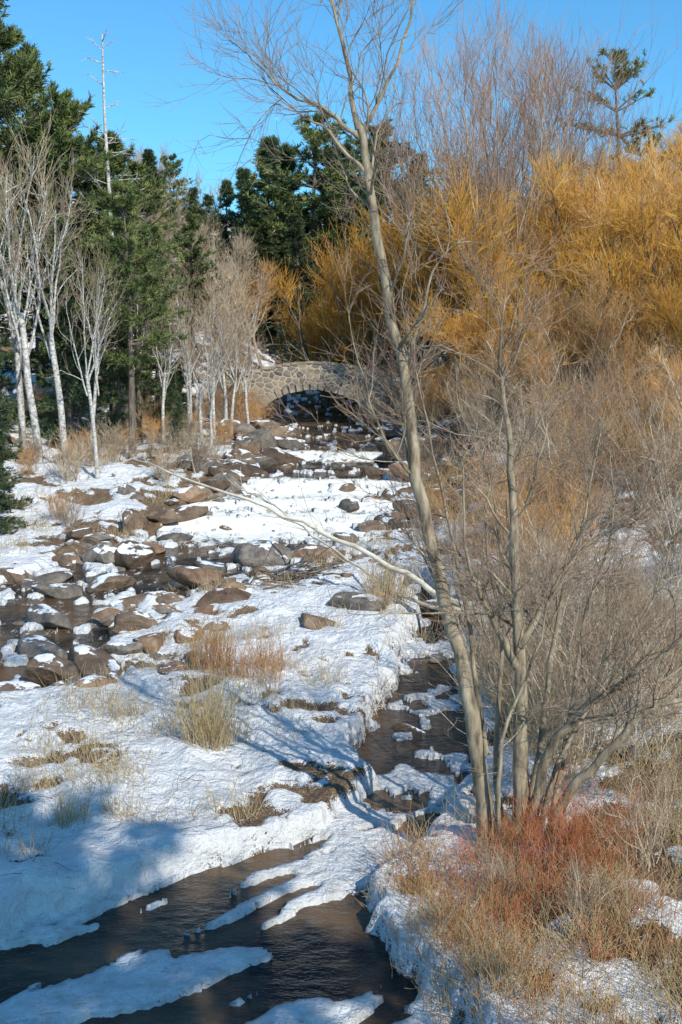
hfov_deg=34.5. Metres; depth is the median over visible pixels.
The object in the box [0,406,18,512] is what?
spruce tree
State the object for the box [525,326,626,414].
rusty shrub
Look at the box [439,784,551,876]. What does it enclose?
red dogwood shrub
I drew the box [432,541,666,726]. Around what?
thin shrub
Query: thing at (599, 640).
grey shrub
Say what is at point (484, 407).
grey shrub
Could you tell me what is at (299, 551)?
boulder
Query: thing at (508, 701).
thin shrub
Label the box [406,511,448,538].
shrub
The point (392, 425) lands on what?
boulder
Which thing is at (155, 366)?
spruce tree
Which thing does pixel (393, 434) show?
boulder
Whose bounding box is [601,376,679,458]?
rusty shrub
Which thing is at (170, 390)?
spruce tree
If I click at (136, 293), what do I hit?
spruce tree
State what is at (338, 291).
willow tree
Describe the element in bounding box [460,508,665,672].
grey shrub
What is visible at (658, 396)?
rusty shrub
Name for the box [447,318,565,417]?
rusty shrub
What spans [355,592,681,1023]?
bank grass
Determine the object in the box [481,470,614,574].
rusty shrub
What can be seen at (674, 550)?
grey shrub
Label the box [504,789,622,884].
red dogwood shrub
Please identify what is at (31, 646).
boulder
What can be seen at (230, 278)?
bare tree
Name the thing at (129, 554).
boulder
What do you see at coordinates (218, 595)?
boulder
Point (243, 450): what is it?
brown creek stones
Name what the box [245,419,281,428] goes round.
boulder
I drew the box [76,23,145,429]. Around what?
dead tree
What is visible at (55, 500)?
shrub
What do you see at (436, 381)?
rusty shrub
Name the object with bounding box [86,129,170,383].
spruce tree
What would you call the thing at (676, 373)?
rusty willow tree
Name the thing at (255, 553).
boulder
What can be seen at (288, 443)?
boulder
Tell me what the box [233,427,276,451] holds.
boulder
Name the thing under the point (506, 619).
shrub
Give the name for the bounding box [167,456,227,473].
boulder
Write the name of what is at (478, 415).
rusty shrub
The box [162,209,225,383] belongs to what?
pine tree
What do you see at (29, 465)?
shrub
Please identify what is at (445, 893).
red dogwood shrub
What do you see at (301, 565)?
driftwood pile
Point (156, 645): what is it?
reddish creek stones
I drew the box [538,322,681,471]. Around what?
rusty shrub
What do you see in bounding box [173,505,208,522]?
boulder
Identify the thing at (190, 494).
boulder
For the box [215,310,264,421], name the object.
bare tree
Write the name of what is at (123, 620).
boulder
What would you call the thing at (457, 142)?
bare willow tree
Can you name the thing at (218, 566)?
boulder
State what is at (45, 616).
boulder
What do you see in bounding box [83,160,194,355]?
pine tree
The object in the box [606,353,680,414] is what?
rusty shrub
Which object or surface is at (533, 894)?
red dogwood shrub
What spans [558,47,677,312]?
pine tree
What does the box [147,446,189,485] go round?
shrub
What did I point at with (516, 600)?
multi stem willow tree
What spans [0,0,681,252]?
sky
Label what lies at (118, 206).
pine tree
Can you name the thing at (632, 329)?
rusty shrub
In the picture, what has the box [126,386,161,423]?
shrub
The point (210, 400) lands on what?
birch tree
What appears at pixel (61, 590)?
boulder
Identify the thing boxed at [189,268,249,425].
birch tree
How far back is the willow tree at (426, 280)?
64.65 m
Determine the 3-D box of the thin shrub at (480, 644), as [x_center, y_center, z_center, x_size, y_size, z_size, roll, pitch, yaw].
[2.728,2.105,19.906,4.389,3.412,3.859,1,8,8]
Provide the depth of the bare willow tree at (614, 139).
63.84 m
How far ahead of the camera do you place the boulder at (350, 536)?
35.65 m
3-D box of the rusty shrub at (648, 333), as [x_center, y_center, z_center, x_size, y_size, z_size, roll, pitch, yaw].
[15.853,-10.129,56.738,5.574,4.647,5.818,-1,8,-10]
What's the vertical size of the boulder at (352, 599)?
0.495 m
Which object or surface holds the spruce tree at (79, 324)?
on the ground at (46, 899)
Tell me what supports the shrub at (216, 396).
on the ground at (46, 899)
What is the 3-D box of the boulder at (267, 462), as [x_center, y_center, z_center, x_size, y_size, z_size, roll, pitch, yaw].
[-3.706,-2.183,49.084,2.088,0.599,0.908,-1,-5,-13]
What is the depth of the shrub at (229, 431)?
54.59 m
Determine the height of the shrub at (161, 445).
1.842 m
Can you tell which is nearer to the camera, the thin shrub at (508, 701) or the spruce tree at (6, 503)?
the thin shrub at (508, 701)
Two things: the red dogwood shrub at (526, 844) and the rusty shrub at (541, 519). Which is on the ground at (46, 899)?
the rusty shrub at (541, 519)
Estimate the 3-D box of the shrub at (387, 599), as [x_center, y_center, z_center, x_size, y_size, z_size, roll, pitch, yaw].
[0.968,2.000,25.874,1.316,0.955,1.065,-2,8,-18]
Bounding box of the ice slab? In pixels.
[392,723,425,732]
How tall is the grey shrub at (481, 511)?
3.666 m
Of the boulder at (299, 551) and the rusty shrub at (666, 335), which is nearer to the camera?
the boulder at (299, 551)
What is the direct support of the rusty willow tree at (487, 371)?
on the ground at (46, 899)
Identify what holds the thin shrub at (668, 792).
on the ground at (46, 899)
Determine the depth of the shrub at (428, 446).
47.88 m
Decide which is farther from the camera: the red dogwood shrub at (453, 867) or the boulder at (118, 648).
the boulder at (118, 648)
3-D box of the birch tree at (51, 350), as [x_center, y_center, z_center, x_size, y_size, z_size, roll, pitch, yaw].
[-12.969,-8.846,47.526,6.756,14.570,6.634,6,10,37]
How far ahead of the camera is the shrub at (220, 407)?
64.18 m
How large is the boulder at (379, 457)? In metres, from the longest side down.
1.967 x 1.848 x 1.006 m
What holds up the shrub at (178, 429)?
on the ground at (46, 899)
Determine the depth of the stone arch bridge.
68.00 m
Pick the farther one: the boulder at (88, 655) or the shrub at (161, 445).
the shrub at (161, 445)
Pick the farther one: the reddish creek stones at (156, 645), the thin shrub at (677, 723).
the reddish creek stones at (156, 645)
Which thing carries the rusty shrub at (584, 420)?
on the ground at (46, 899)
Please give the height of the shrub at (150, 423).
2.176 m
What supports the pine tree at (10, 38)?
on the ground at (46, 899)
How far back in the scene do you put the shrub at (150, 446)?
49.75 m
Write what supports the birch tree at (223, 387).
on the ground at (46, 899)
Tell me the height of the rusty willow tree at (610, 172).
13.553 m
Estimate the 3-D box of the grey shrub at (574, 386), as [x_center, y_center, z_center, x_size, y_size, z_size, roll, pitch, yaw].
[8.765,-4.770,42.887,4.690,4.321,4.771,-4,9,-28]
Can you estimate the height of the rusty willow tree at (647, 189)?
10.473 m
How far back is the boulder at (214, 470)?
44.45 m
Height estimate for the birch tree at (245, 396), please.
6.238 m
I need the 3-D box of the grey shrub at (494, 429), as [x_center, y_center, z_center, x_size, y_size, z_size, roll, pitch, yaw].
[6.083,-2.523,35.062,6.374,5.314,6.653,5,9,31]
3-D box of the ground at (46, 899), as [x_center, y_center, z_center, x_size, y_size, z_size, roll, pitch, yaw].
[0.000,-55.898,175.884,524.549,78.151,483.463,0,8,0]
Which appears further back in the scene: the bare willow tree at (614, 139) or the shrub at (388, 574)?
the bare willow tree at (614, 139)
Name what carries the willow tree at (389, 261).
on the ground at (46, 899)
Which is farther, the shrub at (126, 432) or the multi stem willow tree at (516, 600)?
the shrub at (126, 432)
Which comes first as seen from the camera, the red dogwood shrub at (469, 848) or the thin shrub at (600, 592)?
the red dogwood shrub at (469, 848)
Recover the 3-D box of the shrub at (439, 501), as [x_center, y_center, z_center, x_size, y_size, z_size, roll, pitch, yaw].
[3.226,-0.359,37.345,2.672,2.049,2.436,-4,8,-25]
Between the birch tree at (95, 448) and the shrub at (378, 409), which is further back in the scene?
the shrub at (378, 409)
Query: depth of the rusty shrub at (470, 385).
46.29 m
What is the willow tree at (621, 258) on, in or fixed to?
on the ground at (46, 899)
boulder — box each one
[0,567,32,584]
[0,681,41,691]
[17,635,68,659]
[20,570,74,587]
[22,653,82,686]
[26,604,72,628]
[30,583,83,598]
[62,676,79,684]
[65,527,92,541]
[68,644,122,677]
[85,573,135,591]
[95,551,114,564]
[99,642,142,654]
[108,591,164,609]
[112,610,158,634]
[114,540,155,568]
[120,521,144,529]
[155,532,193,541]
[166,565,223,588]
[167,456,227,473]
[172,485,212,502]
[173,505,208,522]
[173,626,203,643]
[192,561,226,572]
[193,586,253,607]
[196,480,230,492]
[200,577,235,589]
[208,466,250,481]
[217,419,255,434]
[222,458,268,475]
[229,540,292,566]
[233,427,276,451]
[233,490,261,497]
[241,456,279,469]
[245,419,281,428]
[260,447,306,465]
[267,427,288,434]
[274,436,306,449]
[278,568,313,579]
[292,544,328,557]
[300,612,335,629]
[302,549,345,561]
[328,591,387,611]
[331,532,359,542]
[339,499,359,512]
[362,466,386,475]
[371,415,397,427]
[373,453,383,462]
[374,515,407,529]
[379,485,412,499]
[381,424,396,429]
[382,438,426,464]
[385,427,423,439]
[388,461,432,481]
[418,599,440,617]
[425,652,446,662]
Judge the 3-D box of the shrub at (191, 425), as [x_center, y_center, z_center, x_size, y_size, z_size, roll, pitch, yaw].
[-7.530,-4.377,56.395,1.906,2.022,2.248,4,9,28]
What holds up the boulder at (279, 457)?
on the ground at (46, 899)
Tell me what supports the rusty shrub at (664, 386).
on the ground at (46, 899)
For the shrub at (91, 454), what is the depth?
45.09 m
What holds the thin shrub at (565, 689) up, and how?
on the ground at (46, 899)
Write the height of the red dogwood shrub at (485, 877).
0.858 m
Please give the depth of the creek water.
14.04 m
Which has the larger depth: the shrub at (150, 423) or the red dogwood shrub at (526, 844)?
the shrub at (150, 423)
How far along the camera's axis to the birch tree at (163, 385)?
54.92 m
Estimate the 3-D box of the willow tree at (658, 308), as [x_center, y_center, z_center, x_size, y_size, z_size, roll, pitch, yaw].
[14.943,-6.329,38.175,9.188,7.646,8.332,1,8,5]
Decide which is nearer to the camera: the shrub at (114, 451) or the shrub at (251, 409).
the shrub at (114, 451)
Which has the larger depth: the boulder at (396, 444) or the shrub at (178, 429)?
the shrub at (178, 429)
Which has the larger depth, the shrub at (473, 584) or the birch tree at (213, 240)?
the birch tree at (213, 240)
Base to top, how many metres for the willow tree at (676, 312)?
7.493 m
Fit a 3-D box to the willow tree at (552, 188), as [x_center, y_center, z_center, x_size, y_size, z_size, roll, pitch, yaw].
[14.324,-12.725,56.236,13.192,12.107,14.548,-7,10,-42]
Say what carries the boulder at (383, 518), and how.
on the ground at (46, 899)
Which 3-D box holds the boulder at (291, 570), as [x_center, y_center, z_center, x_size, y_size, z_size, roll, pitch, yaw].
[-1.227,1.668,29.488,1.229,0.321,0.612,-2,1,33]
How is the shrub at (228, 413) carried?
on the ground at (46, 899)
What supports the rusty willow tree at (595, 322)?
on the ground at (46, 899)
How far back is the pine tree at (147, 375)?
56.98 m
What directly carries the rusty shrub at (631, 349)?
on the ground at (46, 899)
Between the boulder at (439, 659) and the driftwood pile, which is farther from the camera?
the driftwood pile
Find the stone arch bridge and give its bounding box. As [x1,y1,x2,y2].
[215,361,400,418]
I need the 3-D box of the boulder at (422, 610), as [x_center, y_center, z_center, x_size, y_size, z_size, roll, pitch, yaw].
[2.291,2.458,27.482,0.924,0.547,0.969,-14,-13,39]
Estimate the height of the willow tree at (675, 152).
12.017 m
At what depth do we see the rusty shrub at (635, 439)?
30.74 m
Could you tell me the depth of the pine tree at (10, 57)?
56.87 m
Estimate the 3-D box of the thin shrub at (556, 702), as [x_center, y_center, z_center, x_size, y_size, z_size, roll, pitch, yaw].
[3.071,2.624,16.308,3.658,2.843,3.216,3,8,22]
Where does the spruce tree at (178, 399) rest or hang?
on the ground at (46, 899)
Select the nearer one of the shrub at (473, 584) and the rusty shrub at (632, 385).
the shrub at (473, 584)
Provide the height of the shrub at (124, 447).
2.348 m
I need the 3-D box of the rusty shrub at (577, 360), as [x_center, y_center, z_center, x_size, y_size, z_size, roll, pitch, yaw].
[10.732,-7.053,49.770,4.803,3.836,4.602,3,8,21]
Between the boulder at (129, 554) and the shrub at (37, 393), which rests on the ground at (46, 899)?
the shrub at (37, 393)
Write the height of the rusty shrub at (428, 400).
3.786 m
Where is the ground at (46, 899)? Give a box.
[0,195,681,1023]
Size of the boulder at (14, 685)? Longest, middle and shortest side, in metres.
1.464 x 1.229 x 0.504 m
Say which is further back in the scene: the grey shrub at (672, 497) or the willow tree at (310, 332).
the willow tree at (310, 332)
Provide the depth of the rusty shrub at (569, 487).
30.62 m
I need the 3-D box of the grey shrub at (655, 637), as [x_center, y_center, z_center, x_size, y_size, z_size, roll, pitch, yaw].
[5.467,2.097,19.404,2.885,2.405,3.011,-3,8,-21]
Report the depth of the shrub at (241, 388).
65.44 m
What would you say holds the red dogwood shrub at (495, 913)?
on the bank grass at (573, 939)
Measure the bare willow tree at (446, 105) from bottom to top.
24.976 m
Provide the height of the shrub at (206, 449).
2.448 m
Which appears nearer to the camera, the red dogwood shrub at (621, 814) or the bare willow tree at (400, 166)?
the red dogwood shrub at (621, 814)
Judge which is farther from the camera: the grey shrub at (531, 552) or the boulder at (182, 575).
the boulder at (182, 575)
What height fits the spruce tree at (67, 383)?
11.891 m
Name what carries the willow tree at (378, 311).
on the ground at (46, 899)
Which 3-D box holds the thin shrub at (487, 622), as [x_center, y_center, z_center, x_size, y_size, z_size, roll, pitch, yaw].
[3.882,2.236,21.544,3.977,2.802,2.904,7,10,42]
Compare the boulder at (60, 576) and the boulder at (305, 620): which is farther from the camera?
the boulder at (60, 576)
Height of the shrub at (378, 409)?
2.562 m
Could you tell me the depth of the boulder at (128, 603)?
27.96 m
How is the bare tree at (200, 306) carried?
on the ground at (46, 899)
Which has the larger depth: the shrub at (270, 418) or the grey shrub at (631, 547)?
the shrub at (270, 418)
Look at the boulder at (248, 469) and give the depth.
46.80 m
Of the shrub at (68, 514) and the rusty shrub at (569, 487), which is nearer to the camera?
the rusty shrub at (569, 487)
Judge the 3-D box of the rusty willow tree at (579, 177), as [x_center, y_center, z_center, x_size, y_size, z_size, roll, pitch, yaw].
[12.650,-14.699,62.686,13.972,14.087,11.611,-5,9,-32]
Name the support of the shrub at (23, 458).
on the ground at (46, 899)
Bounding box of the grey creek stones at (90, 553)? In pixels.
[9,424,465,674]
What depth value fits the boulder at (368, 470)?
46.50 m
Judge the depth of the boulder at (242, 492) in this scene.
42.45 m
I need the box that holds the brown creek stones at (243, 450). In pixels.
[49,416,492,685]
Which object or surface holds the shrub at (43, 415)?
on the ground at (46, 899)
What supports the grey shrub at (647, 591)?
on the ground at (46, 899)
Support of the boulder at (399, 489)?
on the ground at (46, 899)
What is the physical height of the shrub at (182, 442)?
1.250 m
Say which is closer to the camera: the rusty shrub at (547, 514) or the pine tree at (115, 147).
the rusty shrub at (547, 514)
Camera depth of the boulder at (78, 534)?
34.43 m
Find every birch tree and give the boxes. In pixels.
[0,91,69,454]
[0,140,82,462]
[0,148,95,460]
[0,152,29,258]
[39,222,135,478]
[67,234,121,450]
[137,299,198,441]
[148,297,220,437]
[158,252,202,421]
[164,216,234,343]
[175,323,231,439]
[181,279,246,418]
[188,302,244,436]
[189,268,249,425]
[191,328,236,443]
[203,207,283,381]
[204,296,263,431]
[221,257,277,373]
[227,326,269,423]
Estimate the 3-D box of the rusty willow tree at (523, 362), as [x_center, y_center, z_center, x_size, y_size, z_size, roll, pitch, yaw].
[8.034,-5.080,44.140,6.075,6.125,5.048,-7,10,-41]
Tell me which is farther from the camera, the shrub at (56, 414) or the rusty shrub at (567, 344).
the shrub at (56, 414)
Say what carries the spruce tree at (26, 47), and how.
on the ground at (46, 899)
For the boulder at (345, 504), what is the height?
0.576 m
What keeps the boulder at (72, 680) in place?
on the ground at (46, 899)
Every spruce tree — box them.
[0,40,75,381]
[0,172,49,433]
[0,346,38,534]
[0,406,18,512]
[33,211,112,444]
[49,145,143,409]
[82,284,149,443]
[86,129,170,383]
[92,193,175,395]
[127,224,196,420]
[160,373,187,440]
[165,357,193,427]
[167,396,187,450]
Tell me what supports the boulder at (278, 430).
on the ground at (46, 899)
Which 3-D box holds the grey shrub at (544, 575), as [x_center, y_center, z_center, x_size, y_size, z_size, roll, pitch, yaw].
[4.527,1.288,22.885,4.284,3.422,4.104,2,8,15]
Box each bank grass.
[172,608,681,1023]
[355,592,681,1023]
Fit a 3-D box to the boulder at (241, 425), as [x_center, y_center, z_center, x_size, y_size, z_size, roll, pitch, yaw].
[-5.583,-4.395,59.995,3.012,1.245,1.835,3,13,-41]
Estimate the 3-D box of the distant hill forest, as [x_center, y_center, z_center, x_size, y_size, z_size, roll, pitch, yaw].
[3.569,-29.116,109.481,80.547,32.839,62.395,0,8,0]
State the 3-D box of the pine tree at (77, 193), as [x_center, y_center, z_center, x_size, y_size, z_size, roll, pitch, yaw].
[-16.521,-14.207,62.700,7.233,18.743,7.599,4,9,29]
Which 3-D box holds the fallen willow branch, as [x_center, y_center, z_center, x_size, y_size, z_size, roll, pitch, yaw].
[-1.058,0.162,29.343,3.882,3.435,14.128,-6,9,-36]
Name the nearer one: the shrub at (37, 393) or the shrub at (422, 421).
the shrub at (422, 421)
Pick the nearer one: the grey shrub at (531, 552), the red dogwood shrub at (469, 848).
the red dogwood shrub at (469, 848)
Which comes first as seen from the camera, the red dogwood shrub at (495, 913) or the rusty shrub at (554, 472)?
the red dogwood shrub at (495, 913)
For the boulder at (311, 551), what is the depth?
32.23 m
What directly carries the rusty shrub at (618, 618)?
on the ground at (46, 899)
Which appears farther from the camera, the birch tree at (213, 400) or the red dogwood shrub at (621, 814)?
the birch tree at (213, 400)
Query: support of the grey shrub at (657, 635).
on the ground at (46, 899)
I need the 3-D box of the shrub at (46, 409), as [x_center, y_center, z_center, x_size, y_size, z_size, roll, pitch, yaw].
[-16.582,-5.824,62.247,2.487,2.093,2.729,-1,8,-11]
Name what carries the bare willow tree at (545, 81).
on the ground at (46, 899)
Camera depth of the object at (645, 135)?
73.62 m
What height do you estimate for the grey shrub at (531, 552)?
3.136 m
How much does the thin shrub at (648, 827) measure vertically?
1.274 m
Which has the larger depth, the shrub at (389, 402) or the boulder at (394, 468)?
the shrub at (389, 402)
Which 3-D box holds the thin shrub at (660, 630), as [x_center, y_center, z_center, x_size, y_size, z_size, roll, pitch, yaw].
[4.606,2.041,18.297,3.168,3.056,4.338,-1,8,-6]
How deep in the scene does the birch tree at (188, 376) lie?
56.12 m
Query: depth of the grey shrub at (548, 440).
30.84 m
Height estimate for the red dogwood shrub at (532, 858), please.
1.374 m
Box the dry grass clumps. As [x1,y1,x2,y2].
[0,412,506,859]
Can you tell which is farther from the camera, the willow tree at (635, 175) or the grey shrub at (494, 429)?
the willow tree at (635, 175)
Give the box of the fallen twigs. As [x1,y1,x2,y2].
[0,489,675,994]
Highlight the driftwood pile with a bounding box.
[210,536,376,589]
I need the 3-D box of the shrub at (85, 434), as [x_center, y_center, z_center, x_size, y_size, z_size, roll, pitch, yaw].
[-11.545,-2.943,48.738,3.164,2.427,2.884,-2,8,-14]
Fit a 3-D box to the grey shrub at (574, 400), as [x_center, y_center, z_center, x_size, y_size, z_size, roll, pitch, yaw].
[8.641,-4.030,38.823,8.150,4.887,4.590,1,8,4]
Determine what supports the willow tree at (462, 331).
on the ground at (46, 899)
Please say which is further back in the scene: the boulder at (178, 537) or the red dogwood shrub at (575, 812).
the boulder at (178, 537)
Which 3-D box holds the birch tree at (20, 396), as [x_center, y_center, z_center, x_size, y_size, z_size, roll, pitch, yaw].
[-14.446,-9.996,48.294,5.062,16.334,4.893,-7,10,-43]
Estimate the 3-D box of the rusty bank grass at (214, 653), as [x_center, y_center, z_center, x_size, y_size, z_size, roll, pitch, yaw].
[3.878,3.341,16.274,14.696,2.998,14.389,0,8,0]
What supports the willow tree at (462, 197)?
on the ground at (46, 899)
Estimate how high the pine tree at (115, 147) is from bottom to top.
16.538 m
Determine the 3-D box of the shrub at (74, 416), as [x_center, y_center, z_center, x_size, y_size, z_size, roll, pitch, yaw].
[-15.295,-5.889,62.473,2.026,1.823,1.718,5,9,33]
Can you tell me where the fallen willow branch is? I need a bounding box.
[127,449,495,618]
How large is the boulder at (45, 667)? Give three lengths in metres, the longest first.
1.529 x 0.993 x 0.766 m
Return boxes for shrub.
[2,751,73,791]
[7,443,38,464]
[9,380,47,413]
[11,430,52,463]
[13,459,38,477]
[16,435,47,452]
[31,484,82,520]
[36,393,57,419]
[37,406,54,423]
[37,427,112,482]
[40,390,81,418]
[45,422,108,460]
[46,492,93,529]
[67,433,108,466]
[70,416,142,465]
[72,396,84,421]
[87,417,144,462]
[110,421,140,442]
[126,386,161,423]
[128,409,174,443]
[137,436,160,458]
[138,418,170,442]
[146,425,185,459]
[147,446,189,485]
[160,411,200,442]
[169,421,222,472]
[172,432,195,450]
[179,410,217,439]
[181,374,240,418]
[182,391,207,419]
[182,410,205,427]
[187,432,231,463]
[193,409,249,444]
[205,370,265,419]
[215,396,248,419]
[215,400,242,420]
[229,387,272,421]
[237,395,273,419]
[354,369,426,418]
[354,579,400,611]
[361,549,614,710]
[362,558,414,588]
[362,615,588,759]
[365,396,392,420]
[378,348,490,418]
[380,381,453,429]
[386,430,468,485]
[389,362,473,425]
[398,470,467,524]
[399,426,445,461]
[399,607,668,769]
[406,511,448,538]
[411,582,681,759]
[418,333,608,451]
[424,344,511,403]
[424,350,652,501]
[424,414,641,553]
[424,843,482,893]
[426,449,637,577]
[428,463,631,585]
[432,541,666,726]
[432,551,605,666]
[432,823,489,863]
[434,524,484,562]
[435,880,466,906]
[437,348,521,457]
[439,424,561,545]
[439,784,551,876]
[440,356,537,447]
[443,896,494,935]
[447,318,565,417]
[449,493,618,615]
[449,565,489,600]
[450,841,518,902]
[454,406,631,529]
[455,505,653,650]
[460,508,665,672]
[461,593,555,645]
[466,838,565,917]
[467,667,641,809]
[471,801,592,903]
[472,327,663,460]
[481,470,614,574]
[484,856,567,937]
[489,365,604,449]
[497,335,628,436]
[498,387,681,528]
[501,493,681,640]
[504,781,617,885]
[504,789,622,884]
[511,577,654,702]
[513,338,681,538]
[513,846,600,920]
[516,749,644,856]
[518,361,668,486]
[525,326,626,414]
[525,556,681,725]
[530,318,587,384]
[533,544,681,705]
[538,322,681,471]
[548,547,681,663]
[548,771,680,871]
[551,341,614,393]
[552,571,678,679]
[552,845,674,941]
[557,816,644,889]
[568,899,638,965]
[569,588,681,686]
[570,299,675,401]
[571,777,670,846]
[586,396,681,513]
[592,578,681,689]
[596,305,644,364]
[599,614,681,781]
[600,470,681,585]
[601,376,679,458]
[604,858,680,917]
[605,742,681,837]
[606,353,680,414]
[618,288,668,356]
[635,360,681,428]
[638,296,681,356]
[641,352,681,416]
[642,473,681,560]
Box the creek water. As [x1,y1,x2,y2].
[0,390,469,1023]
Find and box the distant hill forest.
[0,106,681,372]
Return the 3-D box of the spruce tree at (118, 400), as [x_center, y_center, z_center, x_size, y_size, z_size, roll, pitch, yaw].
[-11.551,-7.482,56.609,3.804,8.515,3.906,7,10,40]
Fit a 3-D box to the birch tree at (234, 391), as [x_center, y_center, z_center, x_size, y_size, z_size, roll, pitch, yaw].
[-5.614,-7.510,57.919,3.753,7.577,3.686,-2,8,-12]
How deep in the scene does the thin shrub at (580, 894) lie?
11.67 m
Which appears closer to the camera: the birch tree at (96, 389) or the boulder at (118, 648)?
the boulder at (118, 648)
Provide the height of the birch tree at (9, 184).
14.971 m
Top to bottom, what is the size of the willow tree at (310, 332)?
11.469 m
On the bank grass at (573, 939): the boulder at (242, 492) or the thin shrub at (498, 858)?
the thin shrub at (498, 858)
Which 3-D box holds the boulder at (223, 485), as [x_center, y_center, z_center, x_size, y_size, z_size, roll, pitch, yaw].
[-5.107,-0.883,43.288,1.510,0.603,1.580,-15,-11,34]
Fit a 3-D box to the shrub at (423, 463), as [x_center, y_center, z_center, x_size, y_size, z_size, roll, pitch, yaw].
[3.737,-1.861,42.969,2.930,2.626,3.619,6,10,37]
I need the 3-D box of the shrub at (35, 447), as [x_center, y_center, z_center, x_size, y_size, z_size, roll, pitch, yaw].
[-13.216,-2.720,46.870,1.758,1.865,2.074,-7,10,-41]
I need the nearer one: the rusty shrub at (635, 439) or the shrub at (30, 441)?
the rusty shrub at (635, 439)
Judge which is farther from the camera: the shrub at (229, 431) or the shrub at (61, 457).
the shrub at (229, 431)
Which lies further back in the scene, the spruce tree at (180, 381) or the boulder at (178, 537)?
the spruce tree at (180, 381)
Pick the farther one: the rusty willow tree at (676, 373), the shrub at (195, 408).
the shrub at (195, 408)
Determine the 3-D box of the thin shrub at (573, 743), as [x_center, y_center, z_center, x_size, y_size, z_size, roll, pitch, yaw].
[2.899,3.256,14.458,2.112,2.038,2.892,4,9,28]
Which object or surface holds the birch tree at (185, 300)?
on the ground at (46, 899)
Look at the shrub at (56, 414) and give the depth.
61.64 m
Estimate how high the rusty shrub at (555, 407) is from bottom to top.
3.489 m
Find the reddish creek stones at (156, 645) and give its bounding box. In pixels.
[61,428,451,687]
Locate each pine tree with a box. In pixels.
[0,0,69,268]
[0,23,95,422]
[1,80,126,420]
[3,98,106,418]
[43,132,156,426]
[72,177,191,458]
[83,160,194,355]
[90,206,180,441]
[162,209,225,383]
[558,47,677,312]
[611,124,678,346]
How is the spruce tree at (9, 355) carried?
on the ground at (46, 899)
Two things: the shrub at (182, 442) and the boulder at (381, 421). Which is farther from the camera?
the boulder at (381, 421)
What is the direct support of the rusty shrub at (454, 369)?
on the ground at (46, 899)
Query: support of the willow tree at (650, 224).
on the ground at (46, 899)
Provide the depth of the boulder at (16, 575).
30.22 m
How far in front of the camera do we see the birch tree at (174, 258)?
79.01 m
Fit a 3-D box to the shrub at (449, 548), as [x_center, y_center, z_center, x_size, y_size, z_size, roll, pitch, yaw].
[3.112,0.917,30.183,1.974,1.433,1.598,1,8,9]
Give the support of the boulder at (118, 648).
on the ground at (46, 899)
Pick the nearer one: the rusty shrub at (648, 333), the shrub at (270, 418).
the rusty shrub at (648, 333)
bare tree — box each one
[179,243,272,368]
[195,257,274,381]
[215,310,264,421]
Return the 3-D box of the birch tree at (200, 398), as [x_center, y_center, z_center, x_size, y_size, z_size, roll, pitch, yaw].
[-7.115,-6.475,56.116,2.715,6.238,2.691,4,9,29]
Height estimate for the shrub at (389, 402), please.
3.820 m
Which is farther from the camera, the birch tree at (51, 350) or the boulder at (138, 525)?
the birch tree at (51, 350)
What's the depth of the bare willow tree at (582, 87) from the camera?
61.95 m
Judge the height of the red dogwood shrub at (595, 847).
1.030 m
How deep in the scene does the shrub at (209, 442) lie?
46.95 m
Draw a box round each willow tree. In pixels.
[138,0,681,854]
[260,255,424,406]
[297,204,468,399]
[326,155,514,382]
[328,0,592,379]
[332,47,545,380]
[336,188,531,382]
[366,132,661,312]
[380,174,579,393]
[384,0,611,326]
[388,259,584,416]
[425,0,660,302]
[431,154,632,355]
[435,130,680,345]
[440,295,551,406]
[464,311,603,448]
[474,6,681,320]
[502,253,668,422]
[509,127,680,338]
[524,67,680,296]
[529,117,681,353]
[541,173,681,383]
[558,116,681,353]
[562,145,681,359]
[579,160,681,307]
[614,121,681,286]
[623,327,681,434]
[627,270,681,359]
[638,275,681,399]
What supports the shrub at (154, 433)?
on the ground at (46, 899)
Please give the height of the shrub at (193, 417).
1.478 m
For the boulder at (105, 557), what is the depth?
32.21 m
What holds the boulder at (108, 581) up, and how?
on the ground at (46, 899)
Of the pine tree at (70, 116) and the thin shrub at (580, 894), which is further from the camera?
the pine tree at (70, 116)
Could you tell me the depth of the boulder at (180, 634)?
24.34 m
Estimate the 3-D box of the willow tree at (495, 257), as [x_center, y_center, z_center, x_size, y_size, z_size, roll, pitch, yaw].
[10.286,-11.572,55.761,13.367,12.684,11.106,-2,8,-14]
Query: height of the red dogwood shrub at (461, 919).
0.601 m
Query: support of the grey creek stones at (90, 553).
on the ground at (46, 899)
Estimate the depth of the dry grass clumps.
18.21 m
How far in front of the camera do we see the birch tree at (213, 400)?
58.87 m
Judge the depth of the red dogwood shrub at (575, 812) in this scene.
13.45 m
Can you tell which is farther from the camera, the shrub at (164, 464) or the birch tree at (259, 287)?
the birch tree at (259, 287)
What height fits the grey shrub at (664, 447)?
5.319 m
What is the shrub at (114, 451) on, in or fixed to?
on the ground at (46, 899)

